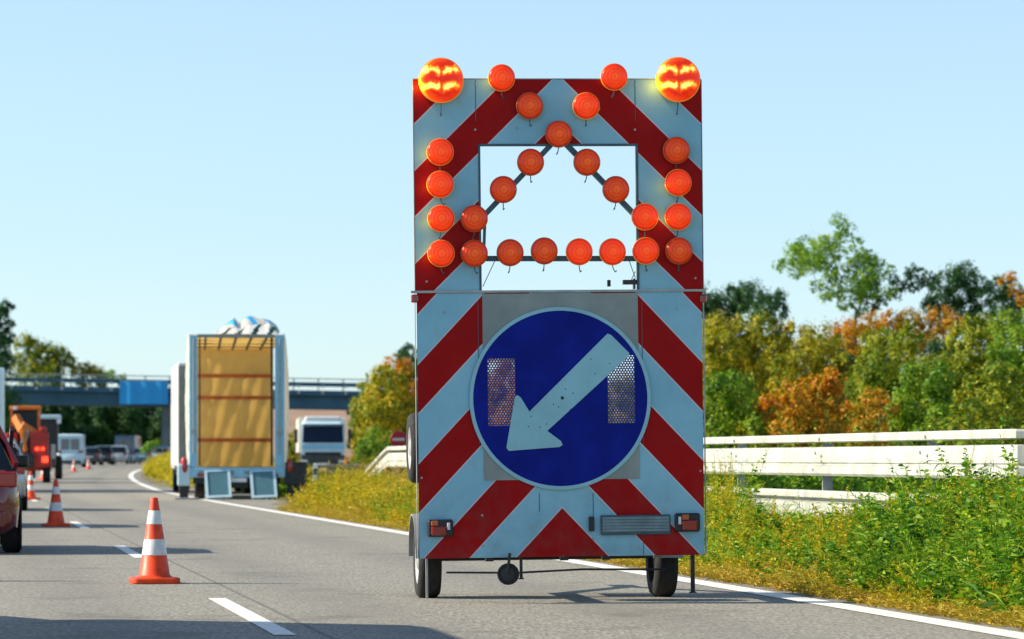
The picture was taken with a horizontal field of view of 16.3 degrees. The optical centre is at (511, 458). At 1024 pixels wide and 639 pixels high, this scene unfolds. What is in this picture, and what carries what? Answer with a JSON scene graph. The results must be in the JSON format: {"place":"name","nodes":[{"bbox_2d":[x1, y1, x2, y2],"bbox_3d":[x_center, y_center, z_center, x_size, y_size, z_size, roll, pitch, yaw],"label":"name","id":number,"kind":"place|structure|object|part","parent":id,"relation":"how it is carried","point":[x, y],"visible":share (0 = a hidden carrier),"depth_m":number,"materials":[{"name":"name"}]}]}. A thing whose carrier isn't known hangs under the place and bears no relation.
{"place":"outdoors","nodes":[
{"label":"outdoors","id":0,"kind":"place"},
{"bbox_2d":[154,447,170,454],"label":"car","id":1,"kind":"object","parent":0,"point":[159,449],"visible":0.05,"depth_m":330.36,"materials":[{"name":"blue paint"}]},
{"bbox_2d":[163,487,284,508],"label":"lay by","id":2,"kind":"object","parent":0,"point":[242,497],"visible":0.3,"depth_m":94.82,"materials":[{"name":"asphalt"}]},
{"bbox_2d":[171,363,250,493],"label":"box truck","id":3,"kind":"object","parent":2,"relation":"on","point":[178,426],"visible":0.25,"depth_m":108.89,"materials":[{"name":"white paint"}]},
{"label":"rear door","id":4,"kind":"part","parent":3,"relation":"part of","materials":[{"name":"grey metal"}]},
{"bbox_2d":[175,316,306,499],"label":"box trailer","id":5,"kind":"object","parent":2,"relation":"on","point":[229,403],"visible":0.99,"depth_m":103.42,"materials":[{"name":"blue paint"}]},
{"bbox_2d":[294,416,350,467],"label":"truck","id":6,"kind":"object","parent":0,"point":[320,441],"visible":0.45,"depth_m":190.00,"materials":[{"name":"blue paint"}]},
{"bbox_2d":[273,386,713,456],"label":"hill","id":7,"kind":"structure","parent":0,"point":[294,415],"depth_m":869.90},
{"bbox_2d":[0,461,1023,638],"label":"road","id":8,"kind":"structure","parent":0,"point":[303,578],"depth_m":29.19,"materials":[{"name":"grey asphalt"}]},
{"bbox_2d":[0,368,4,433],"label":"truck","id":9,"kind":"object","parent":8,"relation":"on","point":[2,400],"visible":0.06,"depth_m":113.17,"materials":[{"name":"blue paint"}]},
{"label":"rear door","id":10,"kind":"part","parent":9,"relation":"part of","materials":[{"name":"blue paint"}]},
{"bbox_2d":[0,426,28,552],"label":"car","id":11,"kind":"object","parent":8,"relation":"on","point":[11,462],"visible":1,"depth_m":40.95,"materials":[{"name":"red paint"}]},
{"bbox_2d":[7,438,30,509],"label":"car","id":12,"kind":"object","parent":8,"relation":"on","point":[22,480],"visible":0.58,"depth_m":74.45,"materials":[{"name":"silver metal"}]},
{"bbox_2d":[5,406,51,482],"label":"truck","id":13,"kind":"object","parent":8,"relation":"on","point":[31,433],"visible":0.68,"depth_m":146.48,"materials":[{"name":"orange metal"}]},
{"bbox_2d":[28,471,40,499],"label":"traffic cone","id":14,"kind":"object","parent":8,"relation":"on","point":[31,492],"visible":0.81,"depth_m":94.20,"materials":[{"name":"orange plastic"}]},
{"bbox_2d":[27,415,61,478],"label":"truck","id":15,"kind":"object","parent":8,"relation":"on","point":[50,422],"visible":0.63,"depth_m":163.98,"materials":[{"name":"metal"}]},
{"bbox_2d":[41,480,70,526],"bbox_3d":[-7.304,0.717,57.391,0.420,0.750,0.420,0,0,-17],"label":"traffic cone","id":16,"kind":"object","parent":8,"relation":"on","point":[55,517],"visible":1,"depth_m":57.30,"materials":[{"name":"orange plastic"}]},
{"bbox_2d":[57,434,87,467],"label":"van","id":17,"kind":"object","parent":8,"relation":"on","point":[71,447],"visible":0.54,"depth_m":258.04,"materials":[{"name":"white paint"}]},
{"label":"rear window","id":18,"kind":"part","parent":17,"relation":"part of","materials":[{"name":"grey glass"}]},
{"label":"rear window","id":19,"kind":"part","parent":17,"relation":"part of","materials":[{"name":"grey glass"}]},
{"bbox_2d":[70,459,77,471],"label":"traffic cone","id":20,"kind":"object","parent":8,"relation":"on","point":[73,468],"visible":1,"depth_m":214.32,"materials":[{"name":"orange plastic"}]},
{"bbox_2d":[85,458,91,468],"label":"traffic cone","id":21,"kind":"object","parent":8,"relation":"on","point":[88,465],"visible":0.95,"depth_m":239.44,"materials":[{"name":"orange plastic"}]},
{"bbox_2d":[85,447,104,464],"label":"car","id":22,"kind":"object","parent":8,"relation":"on","point":[94,455],"visible":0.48,"depth_m":292.27,"materials":[{"name":"black paint"}]},
{"bbox_2d":[91,445,115,464],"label":"car","id":23,"kind":"object","parent":8,"relation":"on","point":[108,455],"visible":0.6,"depth_m":300.39,"materials":[{"name":"black paint"}]},
{"bbox_2d":[107,445,132,463],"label":"car","id":24,"kind":"object","parent":8,"relation":"on","point":[122,453],"visible":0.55,"depth_m":312.33,"materials":[{"name":"silver metal"}]},
{"bbox_2d":[115,435,142,461],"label":"van","id":25,"kind":"object","parent":8,"relation":"on","point":[133,442],"visible":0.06,"depth_m":345.09,"materials":[{"name":"blue paint"}]},
{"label":"rear window","id":26,"kind":"part","parent":25,"relation":"part of","materials":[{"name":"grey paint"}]},
{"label":"rear window","id":27,"kind":"part","parent":25,"relation":"part of","materials":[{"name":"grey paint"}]},
{"bbox_2d":[132,447,158,463],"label":"car","id":28,"kind":"object","parent":8,"relation":"on","point":[138,455],"visible":0.62,"depth_m":318.06,"materials":[{"name":"blue paint"}]},
{"bbox_2d":[129,497,179,583],"bbox_3d":[-3.125,0.717,31.322,0.420,0.750,0.420,0,0,-11],"label":"traffic cone","id":29,"kind":"object","parent":8,"relation":"on","point":[154,567],"visible":1,"depth_m":31.24,"materials":[{"name":"orange plastic"}]},
{"bbox_2d":[32,461,1023,638],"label":"road markings","id":30,"kind":"object","parent":8,"relation":"on","point":[259,621],"visible":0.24,"depth_m":27.04,"materials":[{"name":"paint"}]},
{"bbox_2d":[406,57,706,597],"bbox_3d":[0.156,-0.960,28.991,2.253,4.140,3.989,-1,0,-6],"label":"warning trailer","id":31,"kind":"object","parent":8,"relation":"on","point":[561,467],"visible":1,"depth_m":27.08,"materials":[{"name":"grey metal"}]},
{"bbox_3d":[0.353,-1.817,27.112,1.216,1.118,0.044,-1,0,-6],"label":"window frame","id":32,"kind":"part","parent":31,"relation":"part of","materials":[{"name":"grey metal"}]},
{"bbox_2d":[0,0,1023,415],"label":"sky","id":33,"kind":"structure","parent":0,"point":[171,170],"materials":[{"name":"blue"}]},
{"bbox_2d":[141,457,1020,504],"bbox_3d":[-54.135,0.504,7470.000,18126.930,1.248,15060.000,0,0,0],"label":"ground","id":34,"kind":"structure","parent":0,"point":[151,480],"depth_m":140.65,"materials":[{"name":"green plant"}]},
{"bbox_2d":[5,405,10,433],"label":"tree","id":35,"kind":"object","parent":34,"relation":"on","point":[8,431],"visible":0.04,"depth_m":365.79,"materials":[{"name":"green plant"}]},
{"bbox_2d":[0,297,27,432],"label":"tree","id":36,"kind":"object","parent":34,"relation":"on","point":[6,341],"visible":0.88,"depth_m":299.74,"materials":[{"name":"green plant"}]},
{"bbox_2d":[8,330,77,385],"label":"tree","id":37,"kind":"object","parent":34,"relation":"on","point":[53,355],"visible":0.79,"depth_m":384.41,"materials":[{"name":"green plant"}]},
{"bbox_2d":[23,405,86,446],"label":"tree","id":38,"kind":"object","parent":34,"relation":"on","point":[66,426],"visible":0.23,"depth_m":370.44,"materials":[{"name":"green plant"}]},
{"bbox_2d":[67,360,109,406],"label":"tree","id":39,"kind":"object","parent":34,"relation":"on","point":[87,369],"visible":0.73,"depth_m":384.65,"materials":[{"name":"green plant"}]},
{"bbox_2d":[68,406,113,443],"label":"tree","id":40,"kind":"object","parent":34,"relation":"on","point":[82,417],"visible":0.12,"depth_m":382.52,"materials":[{"name":"green plant"}]},
{"bbox_2d":[106,369,126,386],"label":"tree","id":41,"kind":"object","parent":34,"relation":"on","point":[111,372],"visible":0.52,"depth_m":419.88,"materials":[{"name":"green plant"}]},
{"bbox_2d":[80,406,154,460],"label":"tree","id":42,"kind":"object","parent":34,"relation":"on","point":[119,420],"visible":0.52,"depth_m":372.32,"materials":[{"name":"green plant"}]},
{"bbox_2d":[135,407,160,441],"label":"tree","id":43,"kind":"object","parent":34,"relation":"on","point":[146,417],"visible":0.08,"depth_m":383.72,"materials":[{"name":"green plant"}]},
{"bbox_2d":[139,438,160,457],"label":"bush","id":44,"kind":"object","parent":34,"relation":"on","point":[147,447],"visible":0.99,"depth_m":289.92,"materials":[{"name":"green plant"}]},
{"bbox_2d":[146,407,160,447],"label":"tree","id":45,"kind":"object","parent":34,"relation":"on","point":[155,430],"visible":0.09,"depth_m":376.59,"materials":[{"name":"green plant"}]},
{"bbox_2d":[5,373,404,453],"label":"road bridge","id":46,"kind":"structure","parent":34,"relation":"on","point":[71,395],"depth_m":341.00,"materials":[{"name":"metal"}]},
{"bbox_2d":[119,380,167,403],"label":"highway direction sign","id":47,"kind":"object","parent":46,"relation":"attached to","point":[143,391],"visible":1,"depth_m":339.95,"materials":[{"name":"metal"}]},
{"bbox_2d":[139,447,329,490],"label":"grass","id":48,"kind":"structure","parent":34,"relation":"on","point":[158,467],"depth_m":153.37,"materials":[{"name":"yellow plant"}]},
{"bbox_2d":[287,431,300,461],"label":"bush","id":49,"kind":"object","parent":34,"relation":"on","point":[291,448],"visible":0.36,"depth_m":249.58,"materials":[{"name":"green plant"}]},
{"bbox_2d":[313,463,317,483],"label":"delineator post","id":50,"kind":"object","parent":34,"relation":"on","point":[315,467],"visible":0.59,"depth_m":90.56,"materials":[{"name":"white paint"}]},
{"bbox_2d":[272,453,418,522],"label":"weeds","id":51,"kind":"object","parent":34,"relation":"on","point":[365,494],"visible":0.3,"depth_m":67.09,"materials":[{"name":"yellow plant"}]},
{"bbox_2d":[343,455,356,463],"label":"bush","id":52,"kind":"object","parent":34,"relation":"on","point":[346,461],"visible":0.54,"depth_m":169.98,"materials":[{"name":"orange plant"}]},
{"bbox_2d":[346,380,369,463],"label":"bush","id":53,"kind":"object","parent":34,"relation":"on","point":[358,385],"visible":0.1,"depth_m":204.56,"materials":[{"name":"green plant"}]},
{"bbox_2d":[326,464,393,474],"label":"guard rail","id":54,"kind":"object","parent":34,"relation":"on","point":[329,467],"visible":0.24,"depth_m":99.59,"materials":[{"name":"metal"}]},
{"bbox_2d":[351,424,393,463],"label":"bush","id":55,"kind":"object","parent":34,"relation":"on","point":[369,442],"visible":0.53,"depth_m":126.89,"materials":[{"name":"green plant"}]},
{"bbox_2d":[349,363,417,468],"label":"bush","id":56,"kind":"object","parent":34,"relation":"on","point":[370,413],"visible":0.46,"depth_m":149.17,"materials":[{"name":"green plant"}]},
{"bbox_2d":[364,353,417,474],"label":"tree","id":57,"kind":"object","parent":34,"relation":"on","point":[400,365],"visible":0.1,"depth_m":157.78,"materials":[{"name":"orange plant"}]},
{"bbox_2d":[390,431,405,445],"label":"no entry sign","id":58,"kind":"object","parent":34,"relation":"on","point":[397,438],"visible":0.75,"depth_m":118.00,"materials":[{"name":"metal"}]},
{"bbox_2d":[393,342,417,471],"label":"tree","id":59,"kind":"object","parent":34,"relation":"on","point":[403,351],"visible":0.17,"depth_m":189.89,"materials":[{"name":"green plant"}]},
{"bbox_2d":[488,359,514,425],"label":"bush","id":60,"kind":"object","parent":34,"relation":"on","point":[501,392],"visible":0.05,"depth_m":119.25,"materials":[{"name":"plant"}]},
{"bbox_2d":[608,367,633,422],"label":"bush","id":61,"kind":"object","parent":34,"relation":"on","point":[621,398],"visible":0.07,"depth_m":114.09,"materials":[{"name":"green plant"}]},
{"bbox_2d":[234,399,1023,496],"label":"grass","id":62,"kind":"structure","parent":34,"relation":"on","point":[851,483],"depth_m":39.65,"materials":[{"name":"green plant"}]},
{"bbox_2d":[273,492,1023,630],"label":"grass","id":63,"kind":"structure","parent":34,"relation":"on","point":[874,599],"depth_m":28.82,"materials":[{"name":"plant"}]},
{"bbox_2d":[365,429,1023,516],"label":"guard rail","id":64,"kind":"object","parent":34,"relation":"on","point":[827,461],"visible":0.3,"depth_m":35.43,"materials":[{"name":"metal"}]},
{"bbox_2d":[365,447,1023,617],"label":"grass","id":65,"kind":"structure","parent":34,"relation":"on","point":[984,566],"depth_m":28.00,"materials":[{"name":"green plant"}]},
{"bbox_2d":[418,434,1023,626],"bbox_3d":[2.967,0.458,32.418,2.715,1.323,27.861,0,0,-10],"label":"weeds","id":66,"kind":"object","parent":34,"relation":"on","point":[963,521],"visible":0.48,"depth_m":27.79,"materials":[{"name":"green plant"}]},
{"bbox_2d":[703,368,775,447],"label":"bush","id":67,"kind":"object","parent":34,"relation":"on","point":[721,420],"visible":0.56,"depth_m":74.45,"materials":[{"name":"green plant"}]},
{"bbox_2d":[702,277,803,428],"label":"tree","id":68,"kind":"object","parent":34,"relation":"on","point":[719,301],"visible":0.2,"depth_m":124.82,"materials":[{"name":"green plant"}]},
{"bbox_2d":[702,309,818,446],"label":"bush","id":69,"kind":"object","parent":34,"relation":"on","point":[724,351],"visible":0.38,"depth_m":99.56,"materials":[{"name":"green plant"}]},
{"bbox_2d":[743,366,852,447],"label":"bush","id":70,"kind":"object","parent":34,"relation":"on","point":[797,401],"visible":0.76,"depth_m":73.95,"materials":[{"name":"orange plant"}]},
{"bbox_2d":[764,316,861,446],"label":"bush","id":71,"kind":"object","parent":34,"relation":"on","point":[810,349],"visible":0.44,"depth_m":96.48,"materials":[{"name":"green plant"}]},
{"bbox_2d":[772,211,898,480],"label":"tree","id":72,"kind":"object","parent":34,"relation":"on","point":[802,261],"visible":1,"depth_m":118.08,"materials":[{"name":"green plant"}]},
{"bbox_2d":[798,337,902,446],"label":"tree","id":73,"kind":"object","parent":34,"relation":"on","point":[851,360],"visible":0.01,"depth_m":106.78,"materials":[{"name":"green plant"}]},
{"bbox_2d":[838,385,900,477],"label":"bush","id":74,"kind":"object","parent":34,"relation":"on","point":[871,407],"visible":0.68,"depth_m":76.99,"materials":[{"name":"orange plant"}]},
{"bbox_2d":[846,249,940,342],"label":"tree","id":75,"kind":"object","parent":34,"relation":"on","point":[909,276],"visible":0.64,"depth_m":120.83,"materials":[{"name":"green plant"}]},
{"bbox_2d":[821,304,967,356],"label":"bush","id":76,"kind":"object","parent":34,"relation":"on","point":[847,331],"visible":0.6,"depth_m":103.93,"materials":[{"name":"orange plant"}]},
{"bbox_2d":[838,316,955,445],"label":"bush","id":77,"kind":"object","parent":34,"relation":"on","point":[876,373],"visible":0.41,"depth_m":91.29,"materials":[{"name":"green plant"}]},
{"bbox_2d":[873,359,972,445],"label":"bush","id":78,"kind":"object","parent":34,"relation":"on","point":[905,399],"visible":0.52,"depth_m":79.46,"materials":[{"name":"green plant"}]},
{"bbox_2d":[916,333,958,430],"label":"tree","id":79,"kind":"object","parent":34,"relation":"on","point":[935,347],"visible":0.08,"depth_m":98.32,"materials":[{"name":"green plant"}]},
{"bbox_2d":[919,259,1001,331],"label":"tree","id":80,"kind":"object","parent":34,"relation":"on","point":[960,279],"visible":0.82,"depth_m":121.81,"materials":[{"name":"green plant"}]},
{"bbox_2d":[936,357,1023,444],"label":"bush","id":81,"kind":"object","parent":34,"relation":"on","point":[1003,389],"visible":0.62,"depth_m":73.30,"materials":[{"name":"green plant"}]},
{"bbox_2d":[936,310,1023,444],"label":"bush","id":82,"kind":"object","parent":34,"relation":"on","point":[976,336],"visible":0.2,"depth_m":96.02,"materials":[{"name":"green plant"}]},
{"bbox_2d":[979,303,1023,444],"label":"bush","id":83,"kind":"object","parent":34,"relation":"on","point":[1012,353],"visible":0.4,"depth_m":91.71,"materials":[{"name":"green plant"}]},
{"bbox_2d":[982,274,1023,324],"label":"tree","id":84,"kind":"object","parent":34,"relation":"on","point":[1003,296],"visible":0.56,"depth_m":123.52,"materials":[{"name":"green plant"}]},
{"bbox_2d":[996,270,1023,321],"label":"bush","id":85,"kind":"object","parent":34,"relation":"on","point":[1006,278],"visible":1,"depth_m":120.45,"materials":[{"name":"orange plant"}]}
]}

